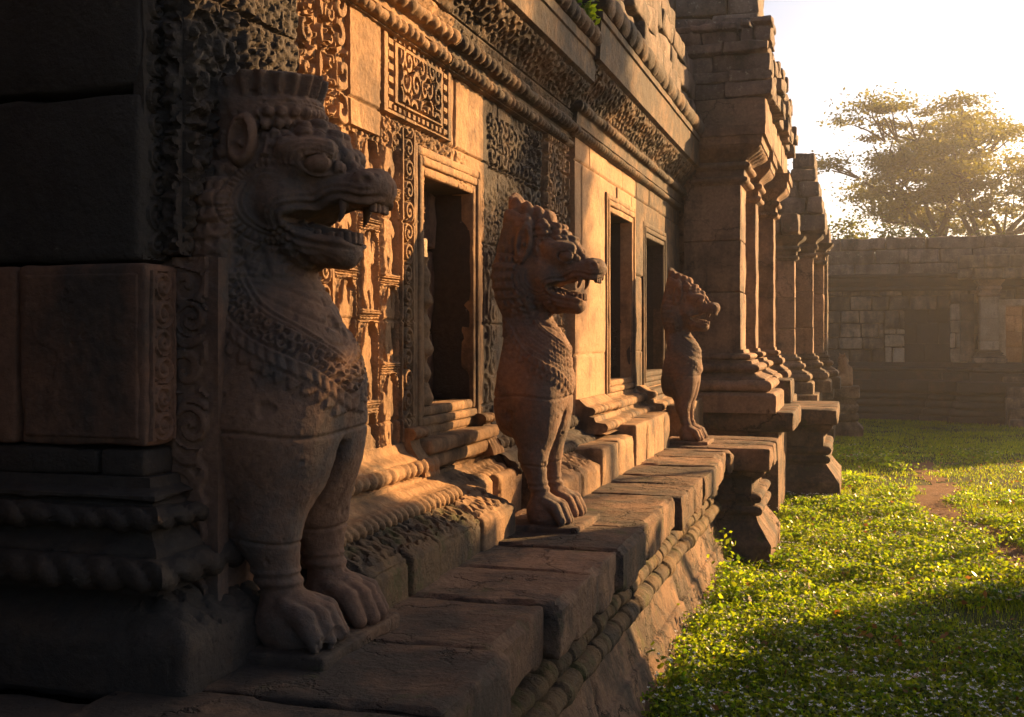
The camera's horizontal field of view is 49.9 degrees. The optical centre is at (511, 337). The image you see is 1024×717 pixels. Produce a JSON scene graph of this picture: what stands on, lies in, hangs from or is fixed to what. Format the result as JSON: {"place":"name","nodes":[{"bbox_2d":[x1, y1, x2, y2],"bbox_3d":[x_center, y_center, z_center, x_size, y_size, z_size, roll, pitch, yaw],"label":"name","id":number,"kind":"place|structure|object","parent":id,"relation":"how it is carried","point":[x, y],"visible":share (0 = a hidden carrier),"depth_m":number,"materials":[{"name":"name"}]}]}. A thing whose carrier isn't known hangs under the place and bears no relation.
{"place":"outdoors","nodes":[
{"label":"outdoors","id":0,"kind":"place"},
{"bbox_2d":[640,418,1023,716],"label":"ground","id":1,"kind":"structure","parent":0,"point":[984,620],"depth_m":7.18,"materials":[{"name":"green plant"}]},
{"bbox_2d":[0,0,704,716],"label":"temple gallery","id":2,"kind":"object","parent":1,"relation":"on","point":[460,122],"visible":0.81,"depth_m":3.13,"materials":[{"name":"stone"}]},
{"bbox_2d":[414,144,498,465],"bbox_3d":[-0.429,-0.134,5.009,0.508,1.361,0.900,0,0,17],"label":"window","id":3,"kind":"structure","parent":2,"relation":"in","point":[446,303],"depth_m":5.27,"materials":[{"name":"stone"}]},
{"bbox_2d":[577,0,602,24],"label":"fern","id":4,"kind":"object","parent":2,"relation":"on","point":[591,10],"visible":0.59,"depth_m":6.44,"materials":[{"name":"green plant"}]},
{"bbox_2d":[605,192,646,409],"bbox_3d":[0.652,-0.233,8.378,0.568,1.615,1.120,0,0,17],"label":"window","id":5,"kind":"structure","parent":2,"relation":"in","point":[612,220],"depth_m":8.72,"materials":[{"name":"stone"}]},
{"bbox_2d":[641,221,667,399],"bbox_3d":[1.086,-0.214,9.769,0.567,1.533,1.199,0,0,17],"label":"window","id":6,"kind":"structure","parent":2,"relation":"in","point":[648,243],"depth_m":9.97,"materials":[{"name":"stone"}]},
{"bbox_2d":[65,448,733,716],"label":"stone ledge","id":7,"kind":"object","parent":1,"relation":"on","point":[521,624],"visible":0.76,"depth_m":3.82,"materials":[{"name":"stone"}]},
{"bbox_2d":[178,69,399,671],"bbox_3d":[-0.635,0.066,3.080,0.658,1.588,0.532,0,0,17],"label":"guardian lion","id":8,"kind":"object","parent":7,"relation":"on","point":[290,183],"visible":0.74,"depth_m":2.92},
{"bbox_2d":[490,193,606,533],"bbox_3d":[0.184,0.099,4.972,0.495,1.525,0.464,0,0,17],"label":"guardian lion","id":9,"kind":"object","parent":7,"relation":"on","point":[541,259],"visible":0.99,"depth_m":4.85},
{"bbox_2d":[646,641,702,694],"bbox_3d":[0.773,1.617,5.337,0.292,0.286,0.206,0,0,-14],"label":"weed","id":10,"kind":"object","parent":1,"relation":"on","point":[682,678],"visible":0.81,"depth_m":5.34,"materials":[{"name":"green plant"}]},
{"bbox_2d":[677,593,727,640],"bbox_3d":[1.100,1.612,6.261,0.295,0.298,0.202,0,0,-24],"label":"weed","id":11,"kind":"object","parent":1,"relation":"on","point":[709,619],"visible":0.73,"depth_m":6.29,"materials":[{"name":"green plant"}]},
{"bbox_2d":[710,528,737,570],"bbox_3d":[1.572,1.585,8.213,0.369,0.362,0.209,0,0,-27],"label":"weed","id":12,"kind":"object","parent":1,"relation":"on","point":[727,541],"visible":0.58,"depth_m":8.18,"materials":[{"name":"green plant"}]},
{"bbox_2d":[668,435,779,569],"bbox_3d":[1.732,1.346,9.011,0.852,1.008,1.131,0,0,17],"label":"stone pedestal","id":13,"kind":"object","parent":1,"relation":"on","point":[746,516],"visible":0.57,"depth_m":8.51,"materials":[{"name":"stone"}]},
{"bbox_2d":[660,267,719,445],"bbox_3d":[1.453,0.144,8.924,0.467,1.439,0.438,0,0,17],"label":"guardian lion","id":14,"kind":"object","parent":13,"relation":"on","point":[685,301],"visible":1,"depth_m":8.81},
{"bbox_2d":[705,554,749,609],"bbox_3d":[1.399,1.558,7.018,0.225,0.396,0.345,0,0,-40],"label":"weed","id":15,"kind":"object","parent":1,"relation":"on","point":[733,581],"visible":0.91,"depth_m":7.04,"materials":[{"name":"green plant"}]},
{"bbox_2d":[704,393,841,516],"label":"porch platform","id":16,"kind":"structure","parent":1,"relation":"on","point":[806,463],"depth_m":11.81,"materials":[{"name":"stone"}]},
{"bbox_2d":[668,0,798,413],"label":"temple porch","id":17,"kind":"object","parent":16,"relation":"on","point":[737,186],"visible":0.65,"depth_m":10.94,"materials":[{"name":"stone"}]},
{"bbox_2d":[769,547,794,571],"bbox_3d":[2.025,1.677,8.246,0.193,0.215,0.182,0,0,17],"label":"weed","id":18,"kind":"object","parent":1,"relation":"on","point":[776,558],"visible":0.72,"depth_m":8.23,"materials":[{"name":"green plant"}]},
{"bbox_2d":[782,516,808,543],"bbox_3d":[2.372,1.638,9.309,0.257,0.272,0.201,0,0,-19],"label":"weed","id":19,"kind":"object","parent":1,"relation":"on","point":[797,535],"visible":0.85,"depth_m":9.29,"materials":[{"name":"green plant"}]},
{"bbox_2d":[775,153,840,442],"bbox_3d":[4.328,-0.563,17.963,1.984,4.826,3.925,0,0,17],"label":"ruined porch","id":20,"kind":"object","parent":1,"relation":"on","point":[804,245],"visible":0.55,"depth_m":17.34,"materials":[{"name":"stone"}]},
{"bbox_2d":[642,444,1023,716],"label":"white flowers","id":21,"kind":"object","parent":1,"relation":"on","point":[791,703],"visible":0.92,"depth_m":6.28,"materials":[{"name":"white plant"}]},
{"bbox_2d":[652,451,1023,716],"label":"dry leaves","id":22,"kind":"object","parent":1,"relation":"on","point":[869,635],"visible":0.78,"depth_m":7.06,"materials":[{"name":"plant"}]},
{"bbox_2d":[832,440,843,458],"bbox_3d":[4.487,1.565,15.264,0.344,0.370,0.253,0,0,-36],"label":"weed","id":23,"kind":"object","parent":1,"relation":"on","point":[835,453],"visible":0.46,"depth_m":15.26,"materials":[{"name":"green plant"}]},
{"bbox_2d":[832,385,863,436],"bbox_3d":[5.946,1.347,19.567,0.589,1.006,0.728,0,0,17],"label":"stone pedestal","id":24,"kind":"object","parent":1,"relation":"on","point":[848,424],"visible":0.65,"depth_m":19.28,"materials":[{"name":"stone"}]},
{"bbox_2d":[837,353,852,385],"bbox_3d":[5.886,0.567,19.566,0.335,0.605,0.238,0,0,-19],"label":"worn statue","id":25,"kind":"object","parent":24,"relation":"on","point":[845,370],"visible":0.69,"depth_m":19.49,"materials":[{"name":"stone"}]},
{"bbox_2d":[828,210,873,251],"bbox_3d":[9.889,-0.960,32.604,2.656,5.620,2.770,0,0,17],"label":"leafy tree","id":26,"kind":"object","parent":1,"relation":"on","point":[850,225],"visible":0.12,"depth_m":32.14,"materials":[{"name":"green plant"}]},
{"bbox_2d":[846,470,862,495],"bbox_3d":[3.727,1.588,11.969,0.181,0.306,0.283,0,0,39],"label":"weed","id":27,"kind":"object","parent":1,"relation":"on","point":[853,489],"visible":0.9,"depth_m":11.94,"materials":[{"name":"green plant"}]},
{"bbox_2d":[863,216,946,238],"bbox_3d":[11.689,-0.975,34.114,3.421,5.651,3.162,0,0,17],"label":"leafy tree","id":28,"kind":"object","parent":1,"relation":"on","point":[892,232],"visible":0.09,"depth_m":33.89,"materials":[{"name":"green plant"}]},
{"bbox_2d":[792,82,1023,237],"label":"rain tree","id":29,"kind":"object","parent":1,"relation":"on","point":[947,180],"visible":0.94,"depth_m":40.96,"materials":[{"name":"green plant"}]},
{"bbox_2d":[827,234,1023,424],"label":"gallery wall","id":30,"kind":"structure","parent":1,"relation":"on","point":[923,328],"depth_m":23.90,"materials":[{"name":"stone"}]},
{"bbox_2d":[902,308,951,361],"bbox_3d":[9.170,-0.051,24.333,1.028,1.206,0.503,0,0,17],"label":"blocked door","id":31,"kind":"structure","parent":30,"relation":"in","point":[931,326],"depth_m":24.11,"materials":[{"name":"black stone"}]},
{"bbox_2d":[953,222,1015,235],"bbox_3d":[14.828,-0.932,35.065,3.802,5.563,3.310,0,0,2],"label":"leafy tree","id":32,"kind":"object","parent":1,"relation":"on","point":[981,230],"visible":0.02,"depth_m":35.39,"materials":[{"name":"green plant"}]},
{"bbox_2d":[1002,377,1023,427],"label":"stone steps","id":33,"kind":"structure","parent":1,"relation":"on","point":[1014,406],"depth_m":21.80,"materials":[{"name":"stone"}]},
{"bbox_2d":[763,0,1023,238],"label":"sky","id":34,"kind":"structure","parent":0,"point":[932,48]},
{"bbox_2d":[897,460,1023,570],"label":"dirt path","id":35,"kind":"structure","parent":0,"point":[931,497],"depth_m":11.40,"materials":[{"name":"brown soil"}]}
]}

